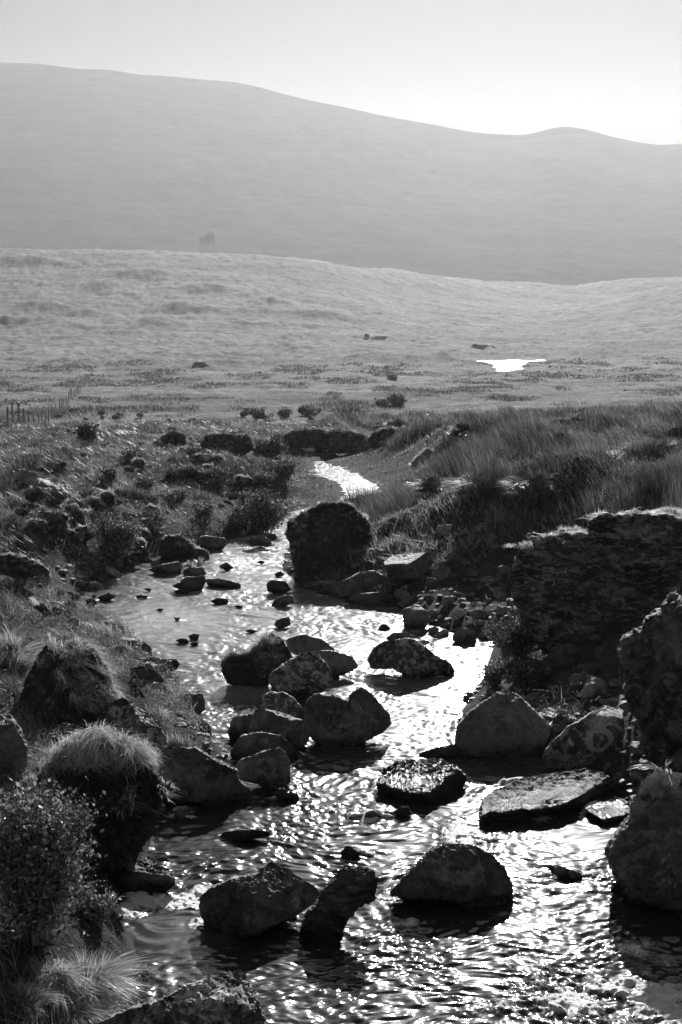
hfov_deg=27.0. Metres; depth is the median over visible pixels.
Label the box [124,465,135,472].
stone
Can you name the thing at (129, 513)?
stone
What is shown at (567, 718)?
grass tuft
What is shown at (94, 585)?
stone
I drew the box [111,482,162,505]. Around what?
grass tuft
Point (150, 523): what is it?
turf hump
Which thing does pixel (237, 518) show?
heather bush
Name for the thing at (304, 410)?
shrub
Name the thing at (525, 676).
shrub
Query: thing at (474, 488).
grass tuft
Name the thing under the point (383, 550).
stone
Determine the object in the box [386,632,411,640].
stone
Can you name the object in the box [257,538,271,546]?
stone
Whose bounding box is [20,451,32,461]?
turf hump
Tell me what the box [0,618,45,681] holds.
grass tuft
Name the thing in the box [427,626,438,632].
cobble
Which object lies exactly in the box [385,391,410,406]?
shrub
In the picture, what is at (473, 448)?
rushes
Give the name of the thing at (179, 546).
boulder
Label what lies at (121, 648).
stone
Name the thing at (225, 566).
stone
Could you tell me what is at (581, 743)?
rock
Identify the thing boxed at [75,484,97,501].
heather bush
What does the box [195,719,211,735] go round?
slab
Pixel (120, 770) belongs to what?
tussock mound
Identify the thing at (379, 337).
outcrop
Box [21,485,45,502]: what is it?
turf hump
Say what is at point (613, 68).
sky
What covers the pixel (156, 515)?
heather bush
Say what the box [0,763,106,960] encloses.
shrub
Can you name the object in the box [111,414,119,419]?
stone
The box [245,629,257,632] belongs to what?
stone
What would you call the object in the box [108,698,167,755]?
slab
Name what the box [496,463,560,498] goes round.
rock
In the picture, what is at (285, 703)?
boulder
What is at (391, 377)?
shrub
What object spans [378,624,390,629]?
stone
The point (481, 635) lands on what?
cobble
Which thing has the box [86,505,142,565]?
shrub
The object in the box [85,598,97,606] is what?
stone
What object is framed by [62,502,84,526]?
turf hump
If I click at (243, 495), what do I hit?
heather bush
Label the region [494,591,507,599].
cobble
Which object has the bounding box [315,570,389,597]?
slab
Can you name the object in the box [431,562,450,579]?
boulder
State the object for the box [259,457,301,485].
shrub
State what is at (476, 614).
cobble
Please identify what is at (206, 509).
heather bush
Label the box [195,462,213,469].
turf hump
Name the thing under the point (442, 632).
cobble
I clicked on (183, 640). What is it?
stone
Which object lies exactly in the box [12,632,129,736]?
boulder
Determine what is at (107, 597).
stone
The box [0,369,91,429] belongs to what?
fence
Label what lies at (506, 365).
pond water
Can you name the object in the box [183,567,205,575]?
slab
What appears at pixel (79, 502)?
turf hump
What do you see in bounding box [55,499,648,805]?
gravel
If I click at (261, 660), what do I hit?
boulder
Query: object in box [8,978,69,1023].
grass tuft
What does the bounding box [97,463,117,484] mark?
heather bush
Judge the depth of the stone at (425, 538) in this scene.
26.62 m
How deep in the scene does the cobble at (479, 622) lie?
21.82 m
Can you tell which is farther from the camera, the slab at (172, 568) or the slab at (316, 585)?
the slab at (172, 568)
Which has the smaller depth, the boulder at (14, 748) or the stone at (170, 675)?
the boulder at (14, 748)
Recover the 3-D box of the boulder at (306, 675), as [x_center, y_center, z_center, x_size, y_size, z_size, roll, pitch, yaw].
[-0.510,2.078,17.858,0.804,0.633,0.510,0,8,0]
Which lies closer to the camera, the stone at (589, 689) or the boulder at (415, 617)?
the stone at (589, 689)
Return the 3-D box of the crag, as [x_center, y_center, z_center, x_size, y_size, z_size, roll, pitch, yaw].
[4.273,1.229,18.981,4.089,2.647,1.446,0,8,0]
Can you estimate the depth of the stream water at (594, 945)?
12.11 m
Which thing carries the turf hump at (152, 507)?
on the ground at (240, 312)
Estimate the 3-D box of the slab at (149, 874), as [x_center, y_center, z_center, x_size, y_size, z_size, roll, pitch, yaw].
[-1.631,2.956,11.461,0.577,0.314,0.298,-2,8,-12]
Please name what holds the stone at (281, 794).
on the stream water at (594, 945)
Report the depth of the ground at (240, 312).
314.99 m
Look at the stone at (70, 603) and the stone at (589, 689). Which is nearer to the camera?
the stone at (589, 689)
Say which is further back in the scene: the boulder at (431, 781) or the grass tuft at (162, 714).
the grass tuft at (162, 714)
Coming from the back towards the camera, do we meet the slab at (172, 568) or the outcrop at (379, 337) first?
the outcrop at (379, 337)
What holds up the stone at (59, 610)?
on the ground at (240, 312)
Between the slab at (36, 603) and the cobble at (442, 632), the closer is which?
the slab at (36, 603)
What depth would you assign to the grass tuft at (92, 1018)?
8.62 m
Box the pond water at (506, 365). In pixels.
[477,360,544,370]
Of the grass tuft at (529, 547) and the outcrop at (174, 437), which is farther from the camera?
the outcrop at (174, 437)
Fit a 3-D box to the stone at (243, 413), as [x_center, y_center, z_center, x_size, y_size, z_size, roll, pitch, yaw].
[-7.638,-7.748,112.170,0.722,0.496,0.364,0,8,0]
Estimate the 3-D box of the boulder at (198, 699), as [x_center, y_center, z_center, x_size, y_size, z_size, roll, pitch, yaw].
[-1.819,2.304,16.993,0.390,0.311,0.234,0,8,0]
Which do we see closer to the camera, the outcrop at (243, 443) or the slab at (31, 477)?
the slab at (31, 477)
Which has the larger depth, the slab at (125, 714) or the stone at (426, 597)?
the stone at (426, 597)
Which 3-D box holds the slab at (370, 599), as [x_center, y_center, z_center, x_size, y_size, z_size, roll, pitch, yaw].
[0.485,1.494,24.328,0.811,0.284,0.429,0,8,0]
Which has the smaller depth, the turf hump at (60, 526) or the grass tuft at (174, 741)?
the grass tuft at (174, 741)
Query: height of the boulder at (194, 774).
0.638 m
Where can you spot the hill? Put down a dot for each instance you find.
(103, 159)
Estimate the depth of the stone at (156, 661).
18.57 m
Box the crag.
[508,507,681,654]
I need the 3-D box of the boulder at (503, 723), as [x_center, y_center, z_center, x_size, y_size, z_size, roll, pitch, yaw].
[1.741,2.324,15.444,1.058,0.742,0.706,0,8,0]
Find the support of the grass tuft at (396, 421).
on the ground at (240, 312)
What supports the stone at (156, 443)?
on the ground at (240, 312)
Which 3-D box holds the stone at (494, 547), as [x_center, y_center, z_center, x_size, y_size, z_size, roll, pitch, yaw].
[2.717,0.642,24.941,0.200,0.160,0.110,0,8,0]
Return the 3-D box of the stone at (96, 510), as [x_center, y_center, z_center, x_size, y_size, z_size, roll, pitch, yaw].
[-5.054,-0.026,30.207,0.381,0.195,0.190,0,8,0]
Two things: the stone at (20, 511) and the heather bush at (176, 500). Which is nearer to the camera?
the stone at (20, 511)
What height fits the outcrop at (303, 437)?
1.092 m
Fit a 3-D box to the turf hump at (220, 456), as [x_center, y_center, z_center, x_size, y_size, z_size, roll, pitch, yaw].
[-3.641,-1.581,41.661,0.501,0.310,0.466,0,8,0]
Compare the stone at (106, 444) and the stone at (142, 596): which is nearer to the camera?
the stone at (142, 596)
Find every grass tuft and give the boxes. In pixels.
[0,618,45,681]
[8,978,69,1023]
[23,773,37,788]
[26,953,143,1017]
[44,943,150,1018]
[48,982,129,1023]
[52,603,72,616]
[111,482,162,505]
[133,962,159,980]
[143,702,174,722]
[166,730,202,750]
[182,556,205,567]
[381,415,410,427]
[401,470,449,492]
[430,463,505,498]
[444,419,476,437]
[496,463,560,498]
[503,540,532,550]
[545,703,579,727]
[565,525,587,533]
[607,433,676,459]
[632,759,673,773]
[637,776,681,799]
[644,506,681,515]
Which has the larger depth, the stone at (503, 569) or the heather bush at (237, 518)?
the heather bush at (237, 518)
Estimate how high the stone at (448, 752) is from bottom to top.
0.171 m
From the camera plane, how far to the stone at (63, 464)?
36.10 m
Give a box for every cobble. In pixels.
[420,640,429,644]
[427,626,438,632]
[428,609,438,615]
[436,629,448,635]
[441,596,453,605]
[451,609,465,619]
[470,609,489,619]
[475,620,484,624]
[478,631,489,638]
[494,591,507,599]
[494,606,509,612]
[509,609,517,613]
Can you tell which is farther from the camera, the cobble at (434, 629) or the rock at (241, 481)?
the rock at (241, 481)
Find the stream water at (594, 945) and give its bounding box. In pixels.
[74,461,681,1023]
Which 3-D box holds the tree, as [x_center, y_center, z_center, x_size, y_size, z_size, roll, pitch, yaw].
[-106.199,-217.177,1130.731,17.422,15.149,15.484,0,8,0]
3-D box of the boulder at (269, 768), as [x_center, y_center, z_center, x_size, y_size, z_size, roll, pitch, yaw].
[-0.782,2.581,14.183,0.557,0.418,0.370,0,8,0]
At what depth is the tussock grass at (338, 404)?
193.98 m
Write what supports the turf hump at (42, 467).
on the ground at (240, 312)
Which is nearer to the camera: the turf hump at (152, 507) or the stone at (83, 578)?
the stone at (83, 578)
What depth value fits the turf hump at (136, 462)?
40.77 m
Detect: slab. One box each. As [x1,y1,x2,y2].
[14,584,53,615]
[15,469,91,513]
[102,563,122,576]
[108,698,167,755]
[109,855,175,893]
[130,665,163,688]
[148,561,181,575]
[159,659,179,672]
[172,575,205,591]
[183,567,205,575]
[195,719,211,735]
[206,578,240,587]
[293,580,336,589]
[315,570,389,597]
[346,592,392,606]
[478,768,614,821]
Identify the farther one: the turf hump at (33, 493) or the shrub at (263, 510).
the shrub at (263, 510)
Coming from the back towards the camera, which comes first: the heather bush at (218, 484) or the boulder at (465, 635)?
the heather bush at (218, 484)
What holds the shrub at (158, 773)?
on the ground at (240, 312)
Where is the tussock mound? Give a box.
[27,719,177,872]
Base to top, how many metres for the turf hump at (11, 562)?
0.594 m
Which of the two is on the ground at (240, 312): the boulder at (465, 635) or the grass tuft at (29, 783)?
the grass tuft at (29, 783)
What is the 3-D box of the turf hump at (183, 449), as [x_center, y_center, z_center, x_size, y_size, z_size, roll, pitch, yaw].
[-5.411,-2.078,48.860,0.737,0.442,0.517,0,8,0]
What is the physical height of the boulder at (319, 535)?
1.640 m
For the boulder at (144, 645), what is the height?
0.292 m
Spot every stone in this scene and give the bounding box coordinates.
[15,508,29,516]
[52,607,61,614]
[59,462,66,467]
[63,601,75,608]
[67,617,78,624]
[76,531,84,541]
[76,580,85,586]
[77,576,86,580]
[80,440,88,446]
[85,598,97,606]
[89,514,101,522]
[89,582,102,589]
[94,506,111,513]
[98,593,115,600]
[100,442,109,447]
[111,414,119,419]
[113,646,127,654]
[115,499,123,505]
[122,511,137,521]
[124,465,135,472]
[136,595,147,598]
[143,496,158,504]
[144,557,152,561]
[146,656,161,664]
[152,440,163,448]
[152,664,167,674]
[163,672,172,677]
[174,807,186,818]
[175,589,188,593]
[176,638,188,643]
[188,633,198,639]
[189,519,197,523]
[192,514,200,520]
[210,598,228,604]
[219,562,232,570]
[219,829,270,840]
[225,491,237,499]
[240,411,247,416]
[245,537,258,546]
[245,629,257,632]
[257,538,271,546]
[261,533,276,540]
[266,580,290,593]
[271,595,293,606]
[272,788,299,801]
[275,571,283,576]
[275,617,290,627]
[341,845,360,857]
[364,810,381,817]
[372,584,391,591]
[377,548,386,557]
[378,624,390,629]
[379,440,386,445]
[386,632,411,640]
[394,541,408,548]
[394,589,408,599]
[394,806,411,816]
[417,535,429,542]
[418,745,461,759]
[423,594,434,601]
[424,547,436,554]
[426,578,438,585]
[436,524,451,534]
[452,528,467,536]
[481,576,493,586]
[485,533,495,540]
[490,544,499,550]
[497,565,509,573]
[546,865,582,878]
[576,683,594,697]
[585,800,629,821]
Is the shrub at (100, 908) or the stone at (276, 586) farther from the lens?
the stone at (276, 586)
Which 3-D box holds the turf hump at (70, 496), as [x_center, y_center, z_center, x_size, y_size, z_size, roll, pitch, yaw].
[-5.747,-0.186,30.295,0.762,0.558,0.573,0,8,0]
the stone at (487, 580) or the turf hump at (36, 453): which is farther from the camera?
the turf hump at (36, 453)
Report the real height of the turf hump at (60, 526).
0.577 m
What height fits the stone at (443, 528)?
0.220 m
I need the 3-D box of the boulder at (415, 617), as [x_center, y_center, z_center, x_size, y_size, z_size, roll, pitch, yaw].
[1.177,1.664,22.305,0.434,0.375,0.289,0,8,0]
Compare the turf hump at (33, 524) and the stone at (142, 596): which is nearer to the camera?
the stone at (142, 596)
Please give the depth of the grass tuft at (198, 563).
28.12 m
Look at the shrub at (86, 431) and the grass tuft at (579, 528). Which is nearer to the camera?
the grass tuft at (579, 528)
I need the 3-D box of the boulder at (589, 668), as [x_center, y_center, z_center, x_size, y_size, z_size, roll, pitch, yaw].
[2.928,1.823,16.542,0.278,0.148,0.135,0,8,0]
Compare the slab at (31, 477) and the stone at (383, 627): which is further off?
the slab at (31, 477)
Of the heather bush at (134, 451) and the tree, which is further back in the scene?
the tree
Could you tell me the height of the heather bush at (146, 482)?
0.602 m
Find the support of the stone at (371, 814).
in the stream water at (594, 945)
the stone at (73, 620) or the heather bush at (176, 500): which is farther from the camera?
the heather bush at (176, 500)
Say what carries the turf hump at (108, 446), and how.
on the ground at (240, 312)
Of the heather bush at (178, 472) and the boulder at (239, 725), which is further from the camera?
the heather bush at (178, 472)
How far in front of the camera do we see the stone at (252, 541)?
31.17 m
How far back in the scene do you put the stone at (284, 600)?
24.18 m
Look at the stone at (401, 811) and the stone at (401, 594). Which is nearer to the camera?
the stone at (401, 811)
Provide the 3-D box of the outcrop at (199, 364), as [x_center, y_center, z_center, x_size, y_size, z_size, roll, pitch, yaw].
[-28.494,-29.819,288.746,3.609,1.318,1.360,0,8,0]
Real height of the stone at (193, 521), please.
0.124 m
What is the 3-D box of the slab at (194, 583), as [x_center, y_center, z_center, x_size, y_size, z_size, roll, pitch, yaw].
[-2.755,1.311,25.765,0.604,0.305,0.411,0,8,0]
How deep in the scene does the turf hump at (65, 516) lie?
27.52 m
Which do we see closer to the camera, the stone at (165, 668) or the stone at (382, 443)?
the stone at (165, 668)
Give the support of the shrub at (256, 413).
on the ground at (240, 312)
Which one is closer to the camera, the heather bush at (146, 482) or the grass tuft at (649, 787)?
the grass tuft at (649, 787)
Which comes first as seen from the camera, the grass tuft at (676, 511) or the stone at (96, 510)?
the grass tuft at (676, 511)
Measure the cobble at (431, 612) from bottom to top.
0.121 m
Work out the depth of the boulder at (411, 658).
18.93 m
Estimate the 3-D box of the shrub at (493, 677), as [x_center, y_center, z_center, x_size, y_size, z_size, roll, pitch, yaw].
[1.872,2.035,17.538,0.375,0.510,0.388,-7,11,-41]
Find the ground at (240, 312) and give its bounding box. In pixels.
[0,248,681,1023]
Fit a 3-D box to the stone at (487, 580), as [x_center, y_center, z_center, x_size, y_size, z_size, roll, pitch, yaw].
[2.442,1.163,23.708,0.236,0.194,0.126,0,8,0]
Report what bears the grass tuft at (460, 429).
on the ground at (240, 312)
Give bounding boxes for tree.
[198,231,217,248]
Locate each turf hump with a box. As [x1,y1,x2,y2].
[0,551,51,584]
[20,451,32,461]
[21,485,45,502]
[24,518,48,532]
[30,451,44,459]
[37,465,46,473]
[41,509,71,522]
[41,515,76,537]
[56,490,86,508]
[59,495,84,509]
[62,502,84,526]
[70,524,95,541]
[84,495,105,509]
[97,487,115,506]
[106,443,118,451]
[125,535,146,557]
[131,457,145,467]
[136,526,151,540]
[138,503,161,517]
[140,516,159,535]
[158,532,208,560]
[177,446,190,456]
[191,452,215,465]
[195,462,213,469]
[213,453,223,461]
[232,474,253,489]
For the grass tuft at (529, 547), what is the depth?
18.24 m
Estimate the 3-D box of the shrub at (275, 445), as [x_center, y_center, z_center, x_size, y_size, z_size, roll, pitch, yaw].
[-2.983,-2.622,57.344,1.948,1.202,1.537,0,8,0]
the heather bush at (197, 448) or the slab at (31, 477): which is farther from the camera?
the heather bush at (197, 448)
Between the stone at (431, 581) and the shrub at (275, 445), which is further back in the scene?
the shrub at (275, 445)
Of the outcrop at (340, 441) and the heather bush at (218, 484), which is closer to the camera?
the heather bush at (218, 484)
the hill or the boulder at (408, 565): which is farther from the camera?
the hill
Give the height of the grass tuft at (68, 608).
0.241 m
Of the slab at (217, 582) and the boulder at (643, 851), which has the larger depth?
the slab at (217, 582)
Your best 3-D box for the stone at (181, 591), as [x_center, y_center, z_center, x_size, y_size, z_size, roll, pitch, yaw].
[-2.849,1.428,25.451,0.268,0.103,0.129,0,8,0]
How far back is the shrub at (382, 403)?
134.66 m
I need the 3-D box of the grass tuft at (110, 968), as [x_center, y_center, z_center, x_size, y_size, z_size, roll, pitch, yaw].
[-1.618,2.916,8.859,0.941,0.321,0.895,0,8,0]
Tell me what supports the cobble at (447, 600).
on the ground at (240, 312)
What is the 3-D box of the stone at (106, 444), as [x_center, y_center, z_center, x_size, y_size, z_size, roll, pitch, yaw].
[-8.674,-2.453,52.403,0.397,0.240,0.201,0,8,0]
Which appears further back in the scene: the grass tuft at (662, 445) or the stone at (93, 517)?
the grass tuft at (662, 445)
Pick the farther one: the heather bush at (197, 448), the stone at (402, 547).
the heather bush at (197, 448)
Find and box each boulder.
[0,703,28,780]
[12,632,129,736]
[97,970,266,1023]
[137,642,151,655]
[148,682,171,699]
[155,745,253,804]
[176,691,204,712]
[196,535,227,550]
[199,861,319,937]
[217,629,292,685]
[227,712,251,739]
[230,732,301,758]
[235,747,290,789]
[248,707,311,749]
[254,691,303,719]
[268,650,331,698]
[284,499,377,581]
[285,634,334,654]
[300,865,378,942]
[303,687,391,747]
[318,650,357,677]
[367,638,454,679]
[376,758,466,803]
[383,552,429,578]
[390,843,513,908]
[402,606,429,628]
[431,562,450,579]
[452,628,476,642]
[454,689,549,758]
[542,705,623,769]
[546,643,578,667]
[580,662,603,673]
[604,785,681,912]
[617,577,681,773]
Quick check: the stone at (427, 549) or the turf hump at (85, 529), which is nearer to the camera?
the stone at (427, 549)
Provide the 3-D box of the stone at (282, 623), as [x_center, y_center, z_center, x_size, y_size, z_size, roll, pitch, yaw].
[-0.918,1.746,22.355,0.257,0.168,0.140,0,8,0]
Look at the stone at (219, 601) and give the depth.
24.37 m
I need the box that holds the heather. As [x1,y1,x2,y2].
[0,404,681,763]
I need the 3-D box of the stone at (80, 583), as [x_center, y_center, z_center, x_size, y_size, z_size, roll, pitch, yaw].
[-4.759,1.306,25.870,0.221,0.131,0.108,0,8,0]
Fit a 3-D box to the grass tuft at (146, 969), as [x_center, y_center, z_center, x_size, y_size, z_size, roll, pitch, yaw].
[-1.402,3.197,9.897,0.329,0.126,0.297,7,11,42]
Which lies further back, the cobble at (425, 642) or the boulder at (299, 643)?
the cobble at (425, 642)
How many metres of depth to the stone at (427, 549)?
25.66 m
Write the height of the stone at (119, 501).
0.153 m
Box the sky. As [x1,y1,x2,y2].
[0,0,681,144]
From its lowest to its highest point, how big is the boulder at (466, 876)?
0.650 m
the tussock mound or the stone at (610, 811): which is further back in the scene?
the stone at (610, 811)
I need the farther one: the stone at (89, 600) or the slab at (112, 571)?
the slab at (112, 571)
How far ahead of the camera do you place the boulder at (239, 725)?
15.89 m
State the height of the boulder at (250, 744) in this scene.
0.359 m
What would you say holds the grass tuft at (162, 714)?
on the ground at (240, 312)
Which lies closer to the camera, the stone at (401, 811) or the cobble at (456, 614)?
the stone at (401, 811)
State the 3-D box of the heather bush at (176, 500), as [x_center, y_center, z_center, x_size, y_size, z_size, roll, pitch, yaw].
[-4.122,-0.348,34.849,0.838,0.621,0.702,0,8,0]
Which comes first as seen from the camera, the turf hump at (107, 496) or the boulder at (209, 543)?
the turf hump at (107, 496)
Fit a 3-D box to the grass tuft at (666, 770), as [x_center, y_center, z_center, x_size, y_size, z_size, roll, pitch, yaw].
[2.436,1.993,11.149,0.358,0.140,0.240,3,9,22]
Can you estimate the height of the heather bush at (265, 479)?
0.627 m
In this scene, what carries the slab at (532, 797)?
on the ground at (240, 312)
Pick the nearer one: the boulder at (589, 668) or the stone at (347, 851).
the stone at (347, 851)
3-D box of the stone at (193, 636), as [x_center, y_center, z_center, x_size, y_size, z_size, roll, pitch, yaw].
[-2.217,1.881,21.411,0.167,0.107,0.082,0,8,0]
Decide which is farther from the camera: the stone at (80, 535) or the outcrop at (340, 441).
the outcrop at (340, 441)
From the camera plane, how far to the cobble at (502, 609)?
21.91 m
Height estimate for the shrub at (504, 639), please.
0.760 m
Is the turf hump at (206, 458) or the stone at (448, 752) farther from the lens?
the turf hump at (206, 458)
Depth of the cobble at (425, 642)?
21.03 m
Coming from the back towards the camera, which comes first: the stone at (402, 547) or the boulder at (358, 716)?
the stone at (402, 547)
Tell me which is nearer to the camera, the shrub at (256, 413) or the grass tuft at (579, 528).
the grass tuft at (579, 528)
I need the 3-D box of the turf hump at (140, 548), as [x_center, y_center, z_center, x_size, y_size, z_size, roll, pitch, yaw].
[-4.273,0.677,28.853,0.802,0.518,0.531,0,8,0]
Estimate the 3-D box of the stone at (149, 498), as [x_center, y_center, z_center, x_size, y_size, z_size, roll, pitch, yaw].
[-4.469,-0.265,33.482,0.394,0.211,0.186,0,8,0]
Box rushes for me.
[0,397,681,683]
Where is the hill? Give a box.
[0,62,681,285]
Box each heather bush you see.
[12,468,37,489]
[27,503,72,523]
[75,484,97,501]
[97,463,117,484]
[119,446,145,460]
[132,474,159,494]
[137,506,168,528]
[155,486,189,509]
[169,464,199,480]
[184,444,202,458]
[186,499,215,520]
[206,472,230,490]
[221,505,251,528]
[236,487,259,505]
[252,468,278,487]
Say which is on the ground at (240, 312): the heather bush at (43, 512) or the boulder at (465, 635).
the heather bush at (43, 512)
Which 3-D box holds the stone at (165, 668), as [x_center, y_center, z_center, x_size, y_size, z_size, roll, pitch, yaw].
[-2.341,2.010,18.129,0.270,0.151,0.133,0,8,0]
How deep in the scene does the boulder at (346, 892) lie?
10.51 m
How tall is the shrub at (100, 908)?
0.363 m
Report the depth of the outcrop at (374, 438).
59.37 m
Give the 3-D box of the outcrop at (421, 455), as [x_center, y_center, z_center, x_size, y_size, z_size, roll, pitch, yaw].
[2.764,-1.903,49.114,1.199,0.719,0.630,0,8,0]
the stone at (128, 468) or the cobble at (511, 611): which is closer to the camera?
the cobble at (511, 611)
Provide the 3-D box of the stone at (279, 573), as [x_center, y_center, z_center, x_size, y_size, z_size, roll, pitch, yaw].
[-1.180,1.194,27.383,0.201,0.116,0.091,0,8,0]
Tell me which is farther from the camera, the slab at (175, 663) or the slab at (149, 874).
the slab at (175, 663)
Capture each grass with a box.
[0,355,681,422]
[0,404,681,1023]
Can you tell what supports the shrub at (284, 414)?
on the ground at (240, 312)
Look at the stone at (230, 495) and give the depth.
38.46 m
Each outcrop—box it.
[153,426,190,447]
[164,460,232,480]
[192,362,209,367]
[197,429,255,457]
[279,426,326,448]
[306,426,369,454]
[366,424,400,448]
[371,336,386,338]
[405,447,432,465]
[471,344,495,347]
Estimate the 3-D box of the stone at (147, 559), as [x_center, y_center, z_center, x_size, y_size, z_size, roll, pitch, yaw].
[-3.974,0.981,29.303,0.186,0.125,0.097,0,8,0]
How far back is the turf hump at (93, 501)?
30.14 m
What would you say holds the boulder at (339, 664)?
on the stream water at (594, 945)
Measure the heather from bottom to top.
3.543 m
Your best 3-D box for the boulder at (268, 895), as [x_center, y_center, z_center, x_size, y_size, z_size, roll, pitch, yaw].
[-0.624,2.961,10.886,0.682,0.580,0.718,7,11,41]
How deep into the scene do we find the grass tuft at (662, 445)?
29.87 m
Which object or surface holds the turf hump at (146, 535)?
on the ground at (240, 312)
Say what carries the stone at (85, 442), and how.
on the ground at (240, 312)
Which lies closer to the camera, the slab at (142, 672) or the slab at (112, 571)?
the slab at (142, 672)
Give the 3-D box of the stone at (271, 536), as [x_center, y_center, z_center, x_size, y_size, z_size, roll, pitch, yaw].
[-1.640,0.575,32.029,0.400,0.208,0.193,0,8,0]
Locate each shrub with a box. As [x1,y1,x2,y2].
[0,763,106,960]
[71,880,125,926]
[72,421,100,441]
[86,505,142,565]
[155,754,169,776]
[231,486,296,533]
[245,406,274,419]
[249,433,290,457]
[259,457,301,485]
[277,406,292,418]
[298,404,317,415]
[374,398,390,407]
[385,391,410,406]
[386,374,397,379]
[479,657,508,689]
[481,607,537,661]
[488,622,517,663]
[496,653,553,692]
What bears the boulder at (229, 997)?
on the ground at (240, 312)
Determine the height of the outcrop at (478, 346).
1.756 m
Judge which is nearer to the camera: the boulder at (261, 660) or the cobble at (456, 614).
the boulder at (261, 660)
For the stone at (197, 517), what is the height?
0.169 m
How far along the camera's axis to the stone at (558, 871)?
11.72 m
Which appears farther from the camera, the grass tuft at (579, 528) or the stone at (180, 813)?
the grass tuft at (579, 528)
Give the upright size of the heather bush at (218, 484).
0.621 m
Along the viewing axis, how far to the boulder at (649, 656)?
12.74 m
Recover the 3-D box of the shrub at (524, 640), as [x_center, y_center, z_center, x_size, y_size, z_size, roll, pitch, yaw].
[2.398,1.666,19.148,0.830,0.786,0.876,5,9,29]
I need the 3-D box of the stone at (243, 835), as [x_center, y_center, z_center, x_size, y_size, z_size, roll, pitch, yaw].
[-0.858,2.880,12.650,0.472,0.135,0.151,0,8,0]
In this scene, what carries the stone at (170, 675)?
on the ground at (240, 312)
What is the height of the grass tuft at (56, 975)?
0.264 m
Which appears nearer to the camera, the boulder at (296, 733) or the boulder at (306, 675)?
the boulder at (296, 733)
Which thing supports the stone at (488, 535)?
on the ground at (240, 312)
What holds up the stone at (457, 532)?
on the ground at (240, 312)
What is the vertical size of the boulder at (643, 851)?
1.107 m
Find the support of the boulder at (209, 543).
in the stream water at (594, 945)
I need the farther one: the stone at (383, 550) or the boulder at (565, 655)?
the stone at (383, 550)
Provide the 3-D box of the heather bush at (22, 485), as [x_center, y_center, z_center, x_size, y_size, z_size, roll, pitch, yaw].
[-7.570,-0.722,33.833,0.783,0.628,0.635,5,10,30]
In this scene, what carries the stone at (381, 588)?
on the ground at (240, 312)

